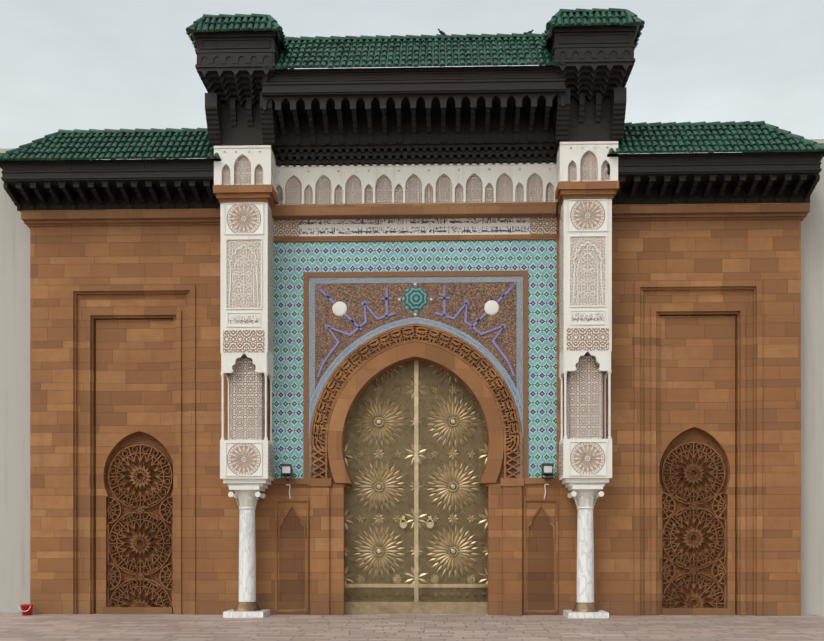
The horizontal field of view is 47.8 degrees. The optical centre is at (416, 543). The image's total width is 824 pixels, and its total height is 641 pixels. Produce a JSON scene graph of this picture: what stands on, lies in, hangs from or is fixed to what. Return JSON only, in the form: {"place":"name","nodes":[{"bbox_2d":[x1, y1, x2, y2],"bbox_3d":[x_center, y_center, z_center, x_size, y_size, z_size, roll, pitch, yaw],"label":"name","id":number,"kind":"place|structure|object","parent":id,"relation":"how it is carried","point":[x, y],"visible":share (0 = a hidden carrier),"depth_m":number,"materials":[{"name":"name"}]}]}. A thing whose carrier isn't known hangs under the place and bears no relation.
{"place":"outdoors","nodes":[
{"label":"outdoors","id":0,"kind":"place"},
{"bbox_2d":[220,202,273,488],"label":"pier","id":1,"kind":"structure","parent":0,"point":[263,362],"depth_m":25.07,"materials":[{"name":"white stone"}]},
{"bbox_2d":[222,156,262,184],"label":"panels","id":2,"kind":"object","parent":1,"relation":"on","point":[242,170],"visible":0.14,"depth_m":24.95,"materials":[{"name":"paint"}]},
{"bbox_2d":[227,240,260,307],"bbox_3d":[-4.649,-7.267,25.011,0.965,1.873,0.006,0,0,2],"label":"carved arch panel","id":3,"kind":"object","parent":1,"relation":"attached to","point":[234,245],"visible":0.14,"depth_m":25.01,"materials":[{"name":"beige stone"}]},
{"bbox_2d":[224,202,263,475],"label":"pier mouldings","id":4,"kind":"object","parent":1,"relation":"attached to","point":[243,274],"visible":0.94,"depth_m":24.99,"materials":[{"name":"white stone"}]},
{"bbox_2d":[223,330,264,352],"bbox_3d":[-4.649,-5.452,25.011,1.120,0.599,0.006,0,0,2],"label":"geometric carved panel","id":5,"kind":"object","parent":1,"relation":"attached to","point":[234,341],"visible":1,"depth_m":25.01,"materials":[{"name":"beige stone"}]},
{"bbox_2d":[228,314,259,325],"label":"inscription panel","id":6,"kind":"object","parent":1,"relation":"attached to","point":[243,319],"visible":1,"depth_m":25.01,"materials":[{"name":"white stone"}]},
{"bbox_2d":[225,204,262,232],"bbox_3d":[-4.649,-8.754,25.011,1.043,0.792,0.006,0,0,2],"label":"rosette panel","id":7,"kind":"object","parent":1,"relation":"attached to","point":[243,218],"visible":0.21,"depth_m":25.01,"materials":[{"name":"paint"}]},
{"bbox_2d":[227,443,260,474],"bbox_3d":[-4.647,-2.275,25.001,0.965,0.849,0.006,0,0,2],"label":"rosette panel","id":8,"kind":"object","parent":1,"relation":"attached to","point":[243,459],"visible":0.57,"depth_m":25.00,"materials":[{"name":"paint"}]},
{"bbox_2d":[214,145,275,191],"bbox_3d":[-4.650,-10.131,25.379,1.535,1.039,1.070,0,0,2],"label":"tower frieze","id":9,"kind":"object","parent":1,"relation":"on","point":[264,158],"visible":0.67,"depth_m":24.87,"materials":[{"name":"white paint"}]},
{"bbox_2d":[194,31,287,155],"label":"tower","id":10,"kind":"structure","parent":9,"relation":"on","point":[231,72],"depth_m":24.40,"materials":[{"name":"brown wood"}]},
{"bbox_2d":[186,13,293,68],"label":"roof tower","id":11,"kind":"structure","parent":10,"relation":"on","point":[234,23],"depth_m":24.03,"materials":[{"name":"green tile"}]},
{"bbox_2d":[213,185,277,209],"bbox_3d":[-4.640,-9.391,25.378,1.593,0.403,1.070,0,0,2],"label":"pier cap","id":12,"kind":"object","parent":1,"relation":"on","point":[242,193],"visible":0.57,"depth_m":24.91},
{"bbox_2d":[268,207,273,354],"bbox_3d":[-3.997,-7.180,25.456,0.006,3.862,0.800,0,0,2],"label":"pier flank","id":13,"kind":"object","parent":1,"relation":"attached to","point":[270,285],"visible":0.86,"depth_m":25.40,"materials":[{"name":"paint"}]},
{"bbox_2d":[268,444,273,476],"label":"rosette side panel","id":14,"kind":"object","parent":1,"relation":"attached to","point":[270,460],"visible":0.86,"depth_m":25.34,"materials":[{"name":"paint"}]},
{"bbox_2d":[0,139,823,614],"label":"perimeter wall","id":15,"kind":"structure","parent":0,"point":[14,411],"depth_m":26.54,"materials":[{"name":"grey paint"}]},
{"bbox_2d":[0,613,823,640],"bbox_3d":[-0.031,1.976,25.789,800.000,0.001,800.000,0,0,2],"label":"ground","id":16,"kind":"structure","parent":0,"point":[188,627],"depth_m":21.95,"materials":[{"name":"stone"}]},
{"bbox_2d":[20,604,33,615],"bbox_3d":[-10.790,1.829,25.730,0.344,0.295,0.344,0,0,2],"label":"bucket","id":17,"kind":"object","parent":16,"relation":"on","point":[25,607],"visible":0.98,"depth_m":25.61,"materials":[{"name":"red plastic"}]},
{"bbox_2d":[21,208,270,614],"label":"wing wall","id":18,"kind":"structure","parent":16,"relation":"on","point":[124,323],"depth_m":26.06,"materials":[{"name":"stone"}]},
{"bbox_2d":[0,158,220,211],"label":"canopy wing","id":19,"kind":"structure","parent":18,"relation":"on","point":[108,184],"depth_m":25.17,"materials":[{"name":"black wood"}]},
{"bbox_2d":[0,128,219,168],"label":"roof wing","id":20,"kind":"structure","parent":19,"relation":"on","point":[136,143],"depth_m":25.36,"materials":[{"name":"green tile"}]},
{"bbox_2d":[102,444,172,613],"bbox_3d":[-7.867,-0.014,26.281,1.982,5.605,0.220,0,0,2],"label":"lattice window","id":21,"kind":"structure","parent":18,"relation":"attached to","point":[143,604],"depth_m":26.29,"materials":[{"name":"wood"}]},
{"bbox_2d":[106,432,172,606],"bbox_3d":[-7.931,-0.635,26.403,2.151,5.276,0.040,0,0,2],"label":"niche back","id":22,"kind":"object","parent":18,"relation":"attached to","point":[141,438],"depth_m":26.38,"materials":[{"name":"stone"}]},
{"bbox_2d":[223,609,269,617],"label":"column plinth","id":23,"kind":"structure","parent":16,"relation":"on","point":[232,613],"depth_m":24.90,"materials":[{"name":"white stone"}]},
{"bbox_2d":[234,601,260,611],"bbox_3d":[-4.638,1.701,25.433,0.728,0.250,0.729,0,0,2],"label":"column base","id":24,"kind":"object","parent":23,"relation":"on","point":[246,606],"visible":0.98,"depth_m":25.18,"materials":[{"name":"gold metal"}]},
{"bbox_2d":[238,509,255,601],"bbox_3d":[-4.638,0.373,25.433,0.479,2.631,0.479,0,0,2],"label":"column shaft","id":25,"kind":"object","parent":24,"relation":"on","point":[247,566],"visible":0.9,"depth_m":25.24,"materials":[{"name":"white stone"}]},
{"bbox_2d":[228,485,265,508],"bbox_3d":[-4.638,-1.257,25.433,0.878,0.628,0.822,0,0,2],"label":"column capital","id":26,"kind":"object","parent":25,"relation":"on","point":[246,496],"visible":0.96,"depth_m":25.18,"materials":[{"name":"white stone"}]},
{"bbox_2d":[271,202,557,614],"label":"portal wall","id":27,"kind":"structure","parent":16,"relation":"on","point":[325,497],"depth_m":25.69,"materials":[{"name":"stone"}]},
{"bbox_2d":[281,464,292,480],"bbox_3d":[-3.578,-1.966,25.669,0.300,0.460,0.337,0,0,2],"label":"spotlight","id":28,"kind":"object","parent":27,"relation":"attached to","point":[288,474],"depth_m":25.53,"materials":[{"name":"metal"}]},
{"bbox_2d":[272,239,556,478],"bbox_3d":[-0.081,-5.101,25.783,7.895,6.636,0.015,0,0,2],"label":"mosaic tile surround","id":29,"kind":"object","parent":27,"relation":"attached to","point":[294,261],"depth_m":25.77,"materials":[{"name":"teal tile"}]},
{"bbox_2d":[299,218,529,235],"bbox_3d":[-0.071,-8.813,25.775,6.393,0.519,0.030,0,0,2],"label":"calligraphy frieze","id":30,"kind":"object","parent":27,"relation":"attached to","point":[436,226],"visible":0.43,"depth_m":25.76,"materials":[{"name":"paint"}]},
{"bbox_2d":[309,323,521,477],"bbox_3d":[-0.033,-3.938,25.721,5.880,4.309,0.105,0,0,2],"label":"band","id":31,"kind":"object","parent":27,"relation":"attached to","point":[387,334],"visible":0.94,"depth_m":25.68,"materials":[{"name":"stone"}]},
{"bbox_2d":[327,342,503,482],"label":"horseshoe arch","id":32,"kind":"structure","parent":27,"relation":"attached to","point":[363,375],"depth_m":25.69,"materials":[{"name":"stone"}]},
{"bbox_2d":[303,270,527,477],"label":"rectangular border trim","id":33,"kind":"structure","parent":27,"relation":"attached to","point":[307,275],"depth_m":25.75,"materials":[{"name":"stone"}]},
{"bbox_2d":[309,317,522,433],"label":"arch band lines","id":34,"kind":"object","parent":33,"relation":"attached to","point":[425,324],"visible":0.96,"depth_m":25.74,"materials":[{"name":"blue tile"}]},
{"bbox_2d":[309,276,528,477],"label":"bands","id":35,"kind":"object","parent":33,"relation":"attached to","point":[313,281],"visible":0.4,"depth_m":25.75,"materials":[{"name":"grey stone"}]},
{"bbox_2d":[274,215,556,236],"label":"frieze end panels","id":36,"kind":"object","parent":27,"relation":"attached to","point":[538,225],"visible":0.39,"depth_m":25.67,"materials":[{"name":"beige stone"}]},
{"bbox_2d":[315,282,516,388],"bbox_3d":[-0.031,-5.781,25.779,5.600,2.926,0.020,0,0,2],"label":"arch spandrel","id":37,"kind":"object","parent":27,"relation":"attached to","point":[477,296],"visible":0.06,"depth_m":25.76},
{"bbox_2d":[402,286,427,311],"bbox_3d":[-0.042,-6.784,25.763,0.720,0.720,0.012,0,0,2],"label":"medallion","id":38,"kind":"object","parent":37,"relation":"attached to","point":[414,298],"visible":1,"depth_m":25.76,"materials":[{"name":"tile"}]},
{"bbox_2d":[332,300,498,315],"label":"round bosses","id":39,"kind":"object","parent":37,"relation":"attached to","point":[491,307],"visible":1,"depth_m":25.71,"materials":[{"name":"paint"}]},
{"bbox_2d":[275,174,556,204],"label":"panels","id":40,"kind":"object","parent":27,"relation":"attached to","point":[504,190],"visible":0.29,"depth_m":25.55,"materials":[{"name":"paint"}]},
{"bbox_2d":[317,284,514,376],"bbox_3d":[-0.032,-5.904,25.754,5.500,2.539,0.030,0,0,2],"label":"spandrel ornament","id":41,"kind":"object","parent":27,"relation":"attached to","point":[387,315],"visible":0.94,"depth_m":25.74,"materials":[{"name":"tile"}]},
{"bbox_2d":[344,360,487,613],"bbox_3d":[-0.018,-2.036,26.259,4.898,8.087,0.060,0,0,2],"label":"double door","id":42,"kind":"structure","parent":27,"relation":"attached to","point":[416,606],"depth_m":26.26,"materials":[{"name":"gold metal"}]},
{"bbox_2d":[400,515,433,527],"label":"door knockers","id":43,"kind":"object","parent":42,"relation":"attached to","point":[404,524],"depth_m":26.20,"materials":[{"name":"gold metal"}]},
{"bbox_2d":[275,499,557,612],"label":"frames","id":44,"kind":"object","parent":27,"relation":"attached to","point":[525,500],"visible":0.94,"depth_m":25.66,"materials":[{"name":"stone"}]},
{"bbox_2d":[279,507,553,609],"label":"niche panels","id":45,"kind":"object","parent":44,"relation":"attached to","point":[540,567],"visible":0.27,"depth_m":25.70,"materials":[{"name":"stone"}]},
{"bbox_2d":[276,163,557,204],"bbox_3d":[-0.085,-9.874,25.620,7.882,1.057,0.340,0,0,2],"label":"frieze","id":46,"kind":"object","parent":27,"relation":"attached to","point":[431,176],"visible":0.9,"depth_m":25.47,"materials":[{"name":"white paint"}]},
{"bbox_2d":[261,65,565,166],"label":"cornice","id":47,"kind":"structure","parent":46,"relation":"on","point":[486,115],"depth_m":24.97,"materials":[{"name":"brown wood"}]},
{"bbox_2d":[262,33,564,68],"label":"roof","id":48,"kind":"structure","parent":47,"relation":"on","point":[440,50],"depth_m":24.69,"materials":[{"name":"green tile"}]},
{"bbox_2d":[277,167,550,171],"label":"frieze studs","id":49,"kind":"object","parent":46,"relation":"attached to","point":[428,170],"visible":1,"depth_m":25.45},
{"bbox_2d":[542,463,553,480],"bbox_3d":[3.584,-1.966,25.475,0.300,0.460,0.337,0,0,2],"label":"spotlight","id":50,"kind":"object","parent":27,"relation":"on","point":[547,464],"depth_m":25.33,"materials":[{"name":"black metal"}]},
{"bbox_2d":[563,610,608,617],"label":"column plinth","id":51,"kind":"structure","parent":16,"relation":"on","point":[572,614],"depth_m":24.65,"materials":[{"name":"white stone"}]},
{"bbox_2d":[572,602,598,611],"bbox_3d":[4.573,1.701,25.184,0.728,0.250,0.729,0,0,2],"label":"column base","id":52,"kind":"object","parent":51,"relation":"on","point":[584,607],"visible":1,"depth_m":24.93,"materials":[{"name":"gold metal"}]},
{"bbox_2d":[576,509,593,602],"bbox_3d":[4.573,0.373,25.184,0.479,2.631,0.479,0,0,2],"label":"column shaft","id":53,"kind":"object","parent":52,"relation":"on","point":[585,560],"visible":0.88,"depth_m":24.99,"materials":[{"name":"white stone"}]},
{"bbox_2d":[567,485,603,508],"bbox_3d":[4.573,-1.257,25.184,0.878,0.628,0.822,0,0,2],"label":"column capital","id":54,"kind":"object","parent":53,"relation":"on","point":[585,496],"visible":1,"depth_m":24.93,"materials":[{"name":"white stone"}]},
{"bbox_2d":[557,203,809,615],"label":"wing wall","id":55,"kind":"structure","parent":16,"relation":"on","point":[706,318],"depth_m":25.63,"materials":[{"name":"stone"}]},
{"bbox_2d":[659,428,727,607],"bbox_3d":[7.830,-0.666,25.976,2.070,5.337,0.040,0,0,2],"label":"lattice screen","id":56,"kind":"object","parent":55,"relation":"attached to","point":[691,435],"visible":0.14,"depth_m":25.96,"materials":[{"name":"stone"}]},
{"bbox_2d":[661,442,730,614],"bbox_3d":[7.760,-0.154,25.858,1.902,5.366,0.220,0,0,2],"label":"carved lattice panel","id":57,"kind":"object","parent":55,"relation":"attached to","point":[700,610],"visible":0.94,"depth_m":25.86,"materials":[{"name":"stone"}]},
{"bbox_2d":[607,152,821,204],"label":"canopy wing","id":58,"kind":"structure","parent":55,"relation":"on","point":[720,178],"depth_m":24.73,"materials":[{"name":"black wood"}]},
{"bbox_2d":[608,121,823,160],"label":"roof wing","id":59,"kind":"structure","parent":58,"relation":"on","point":[703,137],"depth_m":24.92,"materials":[{"name":"green tile"}]},
{"bbox_2d":[0,0,823,159],"label":"sky","id":60,"kind":"structure","parent":0,"point":[65,64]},
{"bbox_2d":[315,326,516,482],"bbox_3d":[-0.031,-3.888,25.779,5.880,4.409,0.020,0,0,2],"label":"arch carving","id":61,"kind":"object","parent":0,"point":[500,475],"depth_m":25.76},
{"bbox_2d":[559,199,611,487],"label":"pier","id":62,"kind":"structure","parent":0,"point":[568,360],"depth_m":24.83,"materials":[{"name":"white stone"}]},
{"bbox_2d":[559,205,562,353],"bbox_3d":[3.934,-7.180,25.241,0.006,3.862,0.800,0,0,2],"label":"pillar side","id":63,"kind":"object","parent":62,"relation":"attached to","point":[561,282],"visible":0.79,"depth_m":25.20,"materials":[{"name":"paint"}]},
{"bbox_2d":[559,443,562,476],"bbox_3d":[3.924,-2.276,25.242,0.006,0.850,0.800,0,0,2],"label":"pillar side","id":64,"kind":"object","parent":62,"relation":"attached to","point":[561,460],"visible":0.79,"depth_m":25.15,"materials":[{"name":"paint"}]},
{"bbox_2d":[556,141,617,184],"bbox_3d":[4.582,-10.131,25.129,1.535,1.039,1.070,0,0,2],"label":"tower frieze","id":65,"kind":"object","parent":62,"relation":"on","point":[566,156],"visible":0.75,"depth_m":24.62,"materials":[{"name":"white paint"}]},
{"bbox_2d":[555,181,618,207],"bbox_3d":[4.572,-9.391,25.129,1.593,0.403,1.070,0,0,2],"label":"pier cap","id":66,"kind":"object","parent":62,"relation":"on","point":[590,190],"visible":0.59,"depth_m":24.65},
{"bbox_2d":[570,237,604,305],"bbox_3d":[4.561,-7.267,24.761,0.965,1.873,0.006,0,0,2],"label":"carved arch panel","id":67,"kind":"object","parent":62,"relation":"attached to","point":[576,243],"visible":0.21,"depth_m":24.76,"materials":[{"name":"beige stone"}]},
{"bbox_2d":[570,442,605,473],"bbox_3d":[4.559,-2.275,24.751,0.965,0.849,0.006,0,0,2],"label":"rosette panel","id":68,"kind":"object","parent":62,"relation":"attached to","point":[588,458],"visible":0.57,"depth_m":24.75,"materials":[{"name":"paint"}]},
{"bbox_2d":[569,200,606,229],"bbox_3d":[4.561,-8.754,24.761,1.043,0.792,0.006,0,0,2],"label":"rosette panel","id":69,"kind":"object","parent":62,"relation":"attached to","point":[588,215],"visible":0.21,"depth_m":24.76,"materials":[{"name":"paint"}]},
{"bbox_2d":[568,199,607,475],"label":"pier mouldings","id":70,"kind":"object","parent":62,"relation":"attached to","point":[587,271],"visible":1,"depth_m":24.74,"materials":[{"name":"white stone"}]},
{"bbox_2d":[567,328,608,350],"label":"geometric carved panel","id":71,"kind":"object","parent":62,"relation":"attached to","point":[584,339],"visible":1,"depth_m":24.76,"materials":[{"name":"beige stone"}]},
{"bbox_2d":[572,311,603,323],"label":"calligraphy panel","id":72,"kind":"object","parent":62,"relation":"attached to","point":[587,317],"visible":1,"depth_m":24.76,"materials":[{"name":"white stone"}]},
{"bbox_2d":[568,151,609,181],"bbox_3d":[4.583,-10.101,25.181,1.365,0.979,0.965,0,0,2],"label":"arched niche","id":73,"kind":"object","parent":62,"relation":"on","point":[588,166],"visible":0.21,"depth_m":24.70,"materials":[{"name":"paint"}]},
{"bbox_2d":[545,26,635,155],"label":"tower","id":74,"kind":"structure","parent":0,"point":[595,69],"depth_m":24.14,"materials":[{"name":"brown wood"}]},
{"bbox_2d":[539,8,644,65],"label":"roof tower","id":75,"kind":"structure","parent":74,"relation":"on","point":[577,17],"depth_m":23.79,"materials":[{"name":"green tile"}]}
]}

